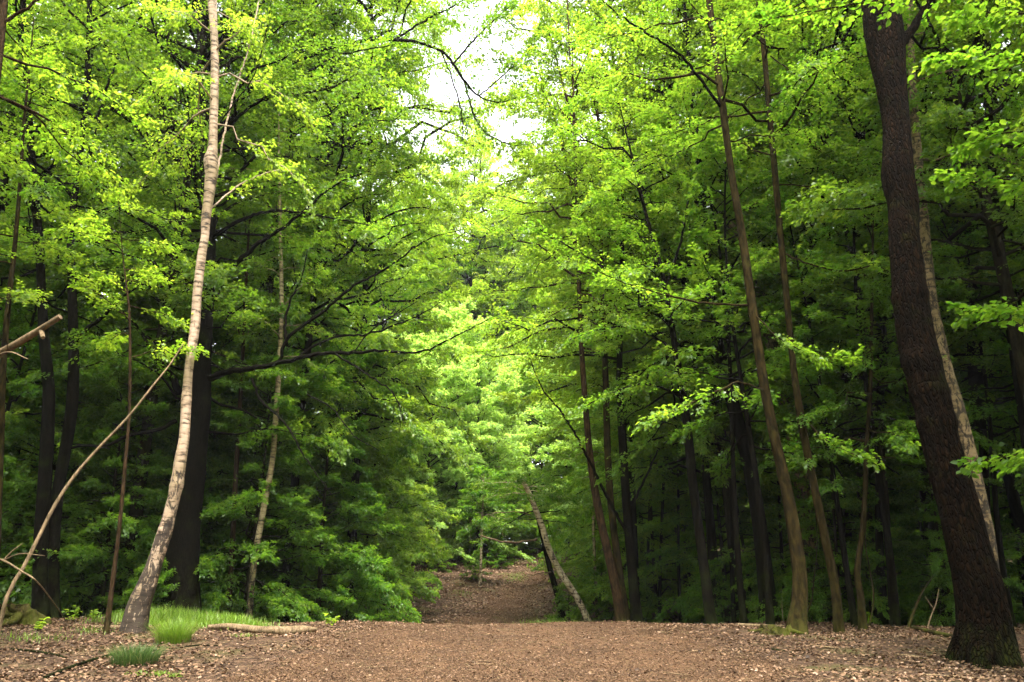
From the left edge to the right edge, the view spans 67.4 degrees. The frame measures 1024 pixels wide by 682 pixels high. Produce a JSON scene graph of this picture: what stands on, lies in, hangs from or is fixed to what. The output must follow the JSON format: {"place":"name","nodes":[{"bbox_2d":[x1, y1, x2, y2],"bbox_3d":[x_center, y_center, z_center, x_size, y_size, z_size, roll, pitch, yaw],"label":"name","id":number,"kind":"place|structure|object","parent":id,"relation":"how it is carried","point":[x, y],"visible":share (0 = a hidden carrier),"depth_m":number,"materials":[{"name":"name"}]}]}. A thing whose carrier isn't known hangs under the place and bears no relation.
{"place":"outdoors","nodes":[
{"label":"outdoors","id":0,"kind":"place"},
{"bbox_2d":[0,539,1023,681],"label":"ground","id":1,"kind":"structure","parent":0,"point":[246,662],"depth_m":11.06,"materials":[{"name":"brown soil"}]},
{"bbox_2d":[0,221,75,578],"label":"hornbeam tree","id":2,"kind":"object","parent":1,"relation":"on","point":[13,324],"visible":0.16,"depth_m":20.47,"materials":[{"name":"green plant"}]},
{"bbox_2d":[0,11,100,555],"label":"young tree","id":3,"kind":"object","parent":1,"relation":"on","point":[60,214],"visible":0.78,"depth_m":16.26,"materials":[{"name":"green plant"}]},
{"bbox_2d":[0,187,102,482],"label":"sapling","id":4,"kind":"object","parent":1,"relation":"on","point":[36,391],"visible":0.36,"depth_m":19.18,"materials":[{"name":"green plant"}]},
{"bbox_2d":[0,0,161,206],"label":"beech tree","id":5,"kind":"object","parent":1,"relation":"on","point":[49,70],"visible":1,"depth_m":12.95,"materials":[{"name":"green plant"}]},
{"bbox_2d":[60,532,122,617],"bbox_3d":[-10.601,5.933,18.739,2.041,2.469,2.236,13,-20,-38],"label":"shrub","id":6,"kind":"object","parent":1,"relation":"on","point":[99,563],"visible":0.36,"depth_m":18.60,"materials":[{"name":"green plant"}]},
{"bbox_2d":[0,344,183,633],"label":"dead sapling","id":7,"kind":"object","parent":1,"relation":"on","point":[25,563],"visible":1,"depth_m":11.22,"materials":[{"name":"brown wood"}]},
{"bbox_2d":[0,227,190,618],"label":"hornbeam tree","id":8,"kind":"object","parent":1,"relation":"on","point":[12,504],"visible":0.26,"depth_m":19.51,"materials":[{"name":"green plant"}]},
{"bbox_2d":[0,344,204,618],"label":"hornbeam tree","id":9,"kind":"object","parent":1,"relation":"on","point":[111,502],"visible":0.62,"depth_m":19.06,"materials":[{"name":"green plant"}]},
{"bbox_2d":[0,0,212,617],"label":"beech tree","id":10,"kind":"object","parent":1,"relation":"on","point":[40,600],"visible":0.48,"depth_m":17.87,"materials":[{"name":"green plant"}]},
{"bbox_2d":[1,304,222,615],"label":"hornbeam tree","id":11,"kind":"object","parent":1,"relation":"on","point":[131,453],"visible":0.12,"depth_m":21.44,"materials":[{"name":"green plant"}]},
{"bbox_2d":[0,0,231,457],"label":"beech tree","id":12,"kind":"object","parent":1,"relation":"on","point":[5,181],"visible":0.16,"depth_m":21.55,"materials":[{"name":"green plant"}]},
{"bbox_2d":[0,0,241,618],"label":"beech tree","id":13,"kind":"object","parent":1,"relation":"on","point":[66,447],"visible":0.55,"depth_m":18.52,"materials":[{"name":"green plant"}]},
{"bbox_2d":[43,186,209,633],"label":"sapling","id":14,"kind":"object","parent":1,"relation":"on","point":[103,342],"visible":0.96,"depth_m":14.08,"materials":[{"name":"green plant"}]},
{"bbox_2d":[0,0,257,437],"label":"beech tree","id":15,"kind":"object","parent":1,"relation":"on","point":[94,9],"visible":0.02,"depth_m":25.95,"materials":[{"name":"green plant"}]},
{"bbox_2d":[97,640,174,666],"bbox_3d":[-4.711,3.862,9.545,1.102,0.322,1.088,6,-19,-18],"label":"grass tuft","id":16,"kind":"object","parent":1,"relation":"on","point":[144,655],"visible":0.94,"depth_m":9.40,"materials":[{"name":"green plant"}]},
{"bbox_2d":[60,343,279,617],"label":"hornbeam tree","id":17,"kind":"object","parent":1,"relation":"on","point":[122,562],"visible":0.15,"depth_m":21.36,"materials":[{"name":"green plant"}]},
{"bbox_2d":[138,615,208,644],"bbox_3d":[-5.066,4.302,11.529,1.316,0.471,1.265,-16,-24,40],"label":"grass tuft","id":18,"kind":"object","parent":1,"relation":"on","point":[174,634],"visible":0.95,"depth_m":11.38,"materials":[{"name":"green plant"}]},
{"bbox_2d":[0,0,379,548],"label":"beech tree","id":19,"kind":"object","parent":1,"relation":"on","point":[161,293],"visible":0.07,"depth_m":25.79,"materials":[{"name":"green plant"}]},
{"bbox_2d":[83,321,315,621],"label":"hornbeam tree","id":20,"kind":"object","parent":1,"relation":"on","point":[222,444],"visible":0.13,"depth_m":22.37,"materials":[{"name":"green plant"}]},
{"bbox_2d":[0,0,402,614],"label":"beech tree","id":21,"kind":"object","parent":1,"relation":"on","point":[216,278],"visible":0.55,"depth_m":20.83,"materials":[{"name":"green plant"}]},
{"bbox_2d":[118,0,330,633],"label":"birch tree","id":22,"kind":"object","parent":1,"relation":"on","point":[137,611],"visible":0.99,"depth_m":15.37,"materials":[{"name":"green plant"}]},
{"bbox_2d":[177,195,302,615],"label":"birch tree","id":23,"kind":"object","parent":1,"relation":"on","point":[235,477],"visible":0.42,"depth_m":21.63,"materials":[{"name":"green plant"}]},
{"bbox_2d":[152,341,367,621],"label":"hornbeam tree","id":24,"kind":"object","parent":1,"relation":"on","point":[301,604],"visible":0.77,"depth_m":20.64,"materials":[{"name":"green plant"}]},
{"bbox_2d":[50,0,480,580],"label":"beech tree","id":25,"kind":"object","parent":1,"relation":"on","point":[348,282],"visible":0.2,"depth_m":25.75,"materials":[{"name":"green plant"}]},
{"bbox_2d":[0,0,550,613],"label":"oak tree","id":26,"kind":"object","parent":1,"relation":"on","point":[182,554],"visible":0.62,"depth_m":19.57,"materials":[{"name":"green plant"}]},
{"bbox_2d":[220,106,341,619],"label":"birch tree","id":27,"kind":"object","parent":1,"relation":"on","point":[258,536],"visible":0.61,"depth_m":21.71,"materials":[{"name":"green plant"}]},
{"bbox_2d":[135,49,450,578],"bbox_3d":[-9.367,-2.479,34.273,13.955,26.563,13.514,-11,-21,31],"label":"beech tree","id":28,"kind":"object","parent":1,"relation":"on","point":[402,450],"visible":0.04,"depth_m":34.10,"materials":[{"name":"green plant"}]},
{"bbox_2d":[0,572,587,677],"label":"grass","id":29,"kind":"structure","parent":1,"relation":"on","point":[218,618],"depth_m":14.27,"materials":[{"name":"green plant"}]},
{"bbox_2d":[203,287,390,618],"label":"hornbeam tree","id":30,"kind":"object","parent":1,"relation":"on","point":[286,475],"visible":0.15,"depth_m":26.76,"materials":[{"name":"green plant"}]},
{"bbox_2d":[219,334,420,622],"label":"hornbeam tree","id":31,"kind":"object","parent":1,"relation":"on","point":[366,559],"visible":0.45,"depth_m":23.51,"materials":[{"name":"green plant"}]},
{"bbox_2d":[170,0,501,621],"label":"beech tree","id":32,"kind":"object","parent":1,"relation":"on","point":[368,339],"visible":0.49,"depth_m":25.26,"materials":[{"name":"green plant"}]},
{"bbox_2d":[309,561,380,621],"bbox_3d":[-4.550,7.178,21.162,2.027,2.254,1.850,7,-19,-20],"label":"shrub","id":33,"kind":"object","parent":1,"relation":"on","point":[349,573],"visible":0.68,"depth_m":21.28,"materials":[{"name":"green plant"}]},
{"bbox_2d":[266,361,446,622],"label":"hornbeam tree","id":34,"kind":"object","parent":1,"relation":"on","point":[388,518],"visible":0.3,"depth_m":27.17,"materials":[{"name":"green plant"}]},
{"bbox_2d":[221,0,528,620],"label":"beech tree","id":35,"kind":"object","parent":1,"relation":"on","point":[385,172],"visible":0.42,"depth_m":28.07,"materials":[{"name":"green plant"}]},
{"bbox_2d":[303,345,454,601],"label":"hornbeam tree","id":36,"kind":"object","parent":1,"relation":"on","point":[411,470],"visible":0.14,"depth_m":32.26,"materials":[{"name":"green plant"}]},
{"bbox_2d":[311,329,462,564],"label":"whitebeam tree","id":37,"kind":"object","parent":1,"relation":"on","point":[414,458],"visible":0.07,"depth_m":40.73,"materials":[{"name":"green plant"}]},
{"bbox_2d":[323,194,467,376],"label":"beech tree","id":38,"kind":"object","parent":1,"relation":"on","point":[422,276],"visible":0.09,"depth_m":58.62,"materials":[{"name":"green plant"}]},
{"bbox_2d":[336,361,461,572],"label":"hornbeam tree","id":39,"kind":"object","parent":1,"relation":"on","point":[424,533],"visible":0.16,"depth_m":37.23,"materials":[{"name":"green plant"}]},
{"bbox_2d":[327,141,520,364],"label":"beech tree","id":40,"kind":"object","parent":1,"relation":"on","point":[485,222],"visible":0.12,"depth_m":64.25,"materials":[{"name":"green plant"}]},
{"bbox_2d":[378,332,506,565],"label":"whitebeam tree","id":41,"kind":"object","parent":1,"relation":"on","point":[453,380],"visible":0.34,"depth_m":42.94,"materials":[{"name":"green plant"}]},
{"bbox_2d":[399,296,548,552],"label":"whitebeam tree","id":42,"kind":"object","parent":1,"relation":"on","point":[464,308],"visible":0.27,"depth_m":48.58,"materials":[{"name":"green plant"}]},
{"bbox_2d":[386,106,568,459],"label":"beech tree","id":43,"kind":"object","parent":1,"relation":"on","point":[482,160],"visible":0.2,"depth_m":65.05,"materials":[{"name":"green plant"}]},
{"bbox_2d":[416,340,547,563],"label":"whitebeam tree","id":44,"kind":"object","parent":1,"relation":"on","point":[499,383],"visible":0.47,"depth_m":45.52,"materials":[{"name":"green plant"}]},
{"bbox_2d":[454,464,530,586],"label":"birch tree","id":45,"kind":"object","parent":1,"relation":"on","point":[469,527],"visible":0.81,"depth_m":36.99,"materials":[{"name":"green plant"}]},
{"bbox_2d":[449,175,573,545],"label":"beech tree","id":46,"kind":"object","parent":1,"relation":"on","point":[490,249],"visible":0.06,"depth_m":67.23,"materials":[{"name":"green plant"}]},
{"bbox_2d":[0,616,1023,681],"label":"fallen leaves","id":47,"kind":"object","parent":1,"relation":"on","point":[1018,629],"depth_m":10.53,"materials":[{"name":"brown plant"}]},
{"bbox_2d":[455,144,590,425],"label":"beech tree","id":48,"kind":"object","parent":1,"relation":"on","point":[516,217],"visible":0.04,"depth_m":67.01,"materials":[{"name":"green plant"}]},
{"bbox_2d":[469,458,590,621],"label":"beech tree","id":49,"kind":"object","parent":1,"relation":"on","point":[547,479],"visible":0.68,"depth_m":27.23,"materials":[{"name":"green plant"}]},
{"bbox_2d":[481,338,578,550],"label":"whitebeam tree","id":50,"kind":"object","parent":1,"relation":"on","point":[514,409],"visible":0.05,"depth_m":55.38,"materials":[{"name":"green plant"}]},
{"bbox_2d":[471,472,591,621],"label":"birch tree","id":51,"kind":"object","parent":1,"relation":"on","point":[560,571],"visible":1,"depth_m":24.61,"materials":[{"name":"green plant"}]},
{"bbox_2d":[506,373,595,557],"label":"hornbeam tree","id":52,"kind":"object","parent":1,"relation":"on","point":[529,508],"visible":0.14,"depth_m":49.48,"materials":[{"name":"green plant"}]},
{"bbox_2d":[272,548,832,623],"bbox_3d":[1.507,11.241,38.421,21.222,4.961,32.189,0,-18,0],"label":"leaf carpet","id":53,"kind":"object","parent":1,"relation":"on","point":[472,588],"visible":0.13,"depth_m":34.42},
{"bbox_2d":[531,337,620,546],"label":"whitebeam tree","id":54,"kind":"object","parent":1,"relation":"on","point":[554,445],"visible":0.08,"depth_m":44.50,"materials":[{"name":"green plant"}]},
{"bbox_2d":[541,357,619,621],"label":"birch tree","id":55,"kind":"object","parent":1,"relation":"on","point":[556,459],"visible":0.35,"depth_m":27.23,"materials":[{"name":"green plant"}]},
{"bbox_2d":[447,49,737,621],"bbox_3d":[2.316,-0.733,20.655,7.741,16.032,5.388,0,-18,0],"label":"beech tree","id":56,"kind":"object","parent":1,"relation":"on","point":[611,514],"visible":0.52,"depth_m":20.71,"materials":[{"name":"green plant"}]},
{"bbox_2d":[527,367,659,573],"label":"hornbeam tree","id":57,"kind":"object","parent":1,"relation":"on","point":[581,468],"visible":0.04,"depth_m":38.08,"materials":[{"name":"green plant"}]},
{"bbox_2d":[519,181,684,569],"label":"beech tree","id":58,"kind":"object","parent":1,"relation":"on","point":[572,485],"visible":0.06,"depth_m":34.95,"materials":[{"name":"green plant"}]},
{"bbox_2d":[462,0,746,621],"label":"beech tree","id":59,"kind":"object","parent":1,"relation":"on","point":[620,614],"visible":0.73,"depth_m":21.27,"materials":[{"name":"green plant"}]},
{"bbox_2d":[570,551,643,621],"bbox_3d":[3.162,8.681,26.405,2.533,2.818,2.312,5,-18,-15],"label":"shrub","id":60,"kind":"object","parent":1,"relation":"on","point":[606,616],"visible":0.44,"depth_m":26.09,"materials":[{"name":"green plant"}]},
{"bbox_2d":[460,96,756,622],"bbox_3d":[3.134,0.084,20.222,8.748,14.175,6.273,0,-18,0],"label":"beech tree","id":61,"kind":"object","parent":1,"relation":"on","point":[636,614],"visible":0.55,"depth_m":19.47,"materials":[{"name":"green plant"}]},
{"bbox_2d":[538,374,681,598],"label":"hornbeam tree","id":62,"kind":"object","parent":1,"relation":"on","point":[582,556],"visible":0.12,"depth_m":31.67,"materials":[{"name":"green plant"}]},
{"bbox_2d":[467,0,783,609],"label":"beech tree","id":63,"kind":"object","parent":1,"relation":"on","point":[533,6],"visible":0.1,"depth_m":26.13,"materials":[{"name":"green plant"}]},
{"bbox_2d":[518,80,783,623],"bbox_3d":[3.247,-0.113,18.175,4.834,13.136,7.308,-11,-21,31],"label":"beech tree","id":64,"kind":"object","parent":1,"relation":"on","point":[631,269],"visible":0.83,"depth_m":18.13,"materials":[{"name":"green plant"}]},
{"bbox_2d":[534,60,767,614],"bbox_3d":[6.132,-0.309,30.163,10.983,21.339,11.686,-2,-17,8],"label":"beech tree","id":65,"kind":"object","parent":1,"relation":"on","point":[564,423],"visible":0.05,"depth_m":28.62,"materials":[{"name":"green plant"}]},
{"bbox_2d":[564,391,757,622],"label":"hornbeam tree","id":66,"kind":"object","parent":1,"relation":"on","point":[653,579],"visible":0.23,"depth_m":26.12,"materials":[{"name":"green plant"}]},
{"bbox_2d":[512,0,844,622],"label":"beech tree","id":67,"kind":"object","parent":1,"relation":"on","point":[702,445],"visible":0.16,"depth_m":21.98,"materials":[{"name":"green plant"}]},
{"bbox_2d":[462,0,907,622],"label":"beech tree","id":68,"kind":"object","parent":1,"relation":"on","point":[520,182],"visible":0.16,"depth_m":23.09,"materials":[{"name":"green plant"}]},
{"bbox_2d":[547,0,839,622],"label":"beech tree","id":69,"kind":"object","parent":1,"relation":"on","point":[739,431],"visible":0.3,"depth_m":19.39,"materials":[{"name":"green plant"}]},
{"bbox_2d":[562,0,869,634],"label":"hornbeam tree","id":70,"kind":"object","parent":1,"relation":"on","point":[797,618],"visible":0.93,"depth_m":15.30,"materials":[{"name":"green plant"}]},
{"bbox_2d":[682,565,755,623],"bbox_3d":[5.173,6.596,19.573,1.773,1.972,1.618,3,-19,-12],"label":"shrub","id":71,"kind":"object","parent":1,"relation":"on","point":[717,602],"visible":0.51,"depth_m":19.43,"materials":[{"name":"green plant"}]},
{"bbox_2d":[653,214,785,622],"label":"sapling","id":72,"kind":"object","parent":1,"relation":"on","point":[732,576],"visible":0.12,"depth_m":19.69,"materials":[{"name":"green plant"}]},
{"bbox_2d":[643,98,816,623],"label":"sapling","id":73,"kind":"object","parent":1,"relation":"on","point":[701,335],"visible":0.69,"depth_m":17.15,"materials":[{"name":"green plant"}]},
{"bbox_2d":[633,80,837,622],"bbox_3d":[4.919,-0.210,17.651,4.848,13.088,4.049,-7,-18,18],"label":"sapling","id":74,"kind":"object","parent":1,"relation":"on","point":[694,239],"visible":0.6,"depth_m":17.89,"materials":[{"name":"green plant"}]},
{"bbox_2d":[635,358,840,623],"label":"hornbeam tree","id":75,"kind":"object","parent":1,"relation":"on","point":[684,600],"visible":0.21,"depth_m":22.48,"materials":[{"name":"green plant"}]},
{"bbox_2d":[702,306,840,619],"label":"sapling","id":76,"kind":"object","parent":1,"relation":"on","point":[767,482],"visible":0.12,"depth_m":19.51,"materials":[{"name":"green plant"}]},
{"bbox_2d":[721,221,824,620],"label":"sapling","id":77,"kind":"object","parent":1,"relation":"on","point":[772,343],"visible":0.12,"depth_m":19.24,"materials":[{"name":"brown plant"}]},
{"bbox_2d":[633,0,939,633],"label":"hornbeam tree","id":78,"kind":"object","parent":1,"relation":"on","point":[837,613],"visible":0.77,"depth_m":15.76,"materials":[{"name":"green plant"}]},
{"bbox_2d":[689,355,905,622],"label":"hornbeam tree","id":79,"kind":"object","parent":1,"relation":"on","point":[747,581],"visible":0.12,"depth_m":19.25,"materials":[{"name":"green plant"}]},
{"bbox_2d":[613,0,1023,625],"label":"beech tree","id":80,"kind":"object","parent":1,"relation":"on","point":[805,112],"visible":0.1,"depth_m":19.85,"materials":[{"name":"green plant"}]},
{"bbox_2d":[733,178,911,626],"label":"sapling","id":81,"kind":"object","parent":1,"relation":"on","point":[822,397],"visible":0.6,"depth_m":16.65,"materials":[{"name":"green plant"}]},
{"bbox_2d":[624,0,1023,625],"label":"beech tree","id":82,"kind":"object","parent":1,"relation":"on","point":[794,170],"visible":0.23,"depth_m":18.70,"materials":[{"name":"green plant"}]},
{"bbox_2d":[732,372,935,625],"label":"hornbeam tree","id":83,"kind":"object","parent":1,"relation":"on","point":[846,504],"visible":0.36,"depth_m":17.77,"materials":[{"name":"green plant"}]},
{"bbox_2d":[653,0,1023,669],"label":"oak tree","id":84,"kind":"object","parent":1,"relation":"on","point":[984,635],"visible":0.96,"depth_m":11.28,"materials":[{"name":"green plant"}]},
{"bbox_2d":[743,1,952,626],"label":"hornbeam tree","id":85,"kind":"object","parent":1,"relation":"on","point":[880,446],"visible":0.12,"depth_m":19.01,"materials":[{"name":"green plant"}]},
{"bbox_2d":[764,223,935,622],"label":"sapling","id":86,"kind":"object","parent":1,"relation":"on","point":[843,377],"visible":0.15,"depth_m":19.35,"materials":[{"name":"green plant"}]},
{"bbox_2d":[751,160,965,629],"bbox_3d":[7.260,0.699,16.001,4.753,10.236,3.786,5,-19,-14],"label":"hornbeam tree","id":87,"kind":"object","parent":1,"relation":"on","point":[862,617],"visible":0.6,"depth_m":15.73,"materials":[{"name":"green plant"}]},
{"bbox_2d":[765,132,957,626],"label":"sapling","id":88,"kind":"object","parent":1,"relation":"on","point":[895,617],"visible":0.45,"depth_m":16.86,"materials":[{"name":"green plant"}]},
{"bbox_2d":[715,15,1023,432],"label":"beech tree","id":89,"kind":"object","parent":1,"relation":"on","point":[762,148],"visible":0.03,"depth_m":21.94,"materials":[{"name":"green plant"}]},
{"bbox_2d":[737,0,1023,405],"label":"beech tree","id":90,"kind":"object","parent":1,"relation":"on","point":[988,214],"visible":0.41,"depth_m":15.76,"materials":[{"name":"green plant"}]},
{"bbox_2d":[744,0,1023,480],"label":"hornbeam tree","id":91,"kind":"object","parent":1,"relation":"on","point":[982,143],"visible":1,"depth_m":9.07,"materials":[{"name":"green plant"}]},
{"bbox_2d":[766,0,1023,568],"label":"beech tree","id":92,"kind":"object","parent":1,"relation":"on","point":[1015,502],"visible":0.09,"depth_m":18.76,"materials":[{"name":"green plant"}]},
{"bbox_2d":[787,73,1006,624],"bbox_3d":[9.035,-0.609,18.370,4.218,14.594,4.943,3,-16,5],"label":"sapling","id":93,"kind":"object","parent":1,"relation":"on","point":[879,543],"visible":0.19,"depth_m":17.70,"materials":[{"name":"green plant"}]},
{"bbox_2d":[787,0,1023,394],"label":"beech tree","id":94,"kind":"object","parent":1,"relation":"on","point":[964,363],"visible":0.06,"depth_m":19.21,"materials":[{"name":"green plant"}]},
{"bbox_2d":[819,0,1023,512],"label":"beech tree","id":95,"kind":"object","parent":1,"relation":"on","point":[976,380],"visible":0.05,"depth_m":18.03,"materials":[{"name":"green plant"}]},
{"bbox_2d":[899,555,954,626],"bbox_3d":[9.193,5.538,16.607,1.503,1.831,1.647,-15,-23,39],"label":"shrub","id":96,"kind":"object","parent":1,"relation":"on","point":[930,592],"visible":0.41,"depth_m":16.67,"materials":[{"name":"green plant"}]},
{"bbox_2d":[838,0,1023,570],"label":"birch tree","id":97,"kind":"object","parent":1,"relation":"on","point":[966,439],"visible":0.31,"depth_m":15.21,"materials":[{"name":"green plant"}]},
{"bbox_2d":[838,0,1023,448],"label":"beech tree","id":98,"kind":"object","parent":1,"relation":"on","point":[1019,404],"visible":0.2,"depth_m":17.17,"materials":[{"name":"green plant"}]},
{"bbox_2d":[863,428,1023,627],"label":"hornbeam tree","id":99,"kind":"object","parent":1,"relation":"on","point":[938,543],"visible":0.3,"depth_m":16.72,"materials":[{"name":"green plant"}]},
{"bbox_2d":[866,326,1023,621],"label":"hornbeam tree","id":100,"kind":"object","parent":1,"relation":"on","point":[1012,567],"visible":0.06,"depth_m":18.97,"materials":[{"name":"green plant"}]},
{"bbox_2d":[899,198,1023,626],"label":"sapling","id":101,"kind":"object","parent":1,"relation":"on","point":[966,239],"visible":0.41,"depth_m":17.02,"materials":[{"name":"green plant"}]},
{"bbox_2d":[929,116,1023,477],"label":"sapling","id":102,"kind":"object","parent":1,"relation":"on","point":[986,410],"visible":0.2,"depth_m":17.12,"materials":[{"name":"green plant"}]},
{"bbox_2d":[16,0,1016,542],"label":"sky","id":103,"kind":"structure","parent":0,"point":[438,88],"materials":[{"name":"white"}]},
{"bbox_2d":[221,557,834,681],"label":"path","id":104,"kind":"structure","parent":0,"point":[530,656],"depth_m":10.31,"materials":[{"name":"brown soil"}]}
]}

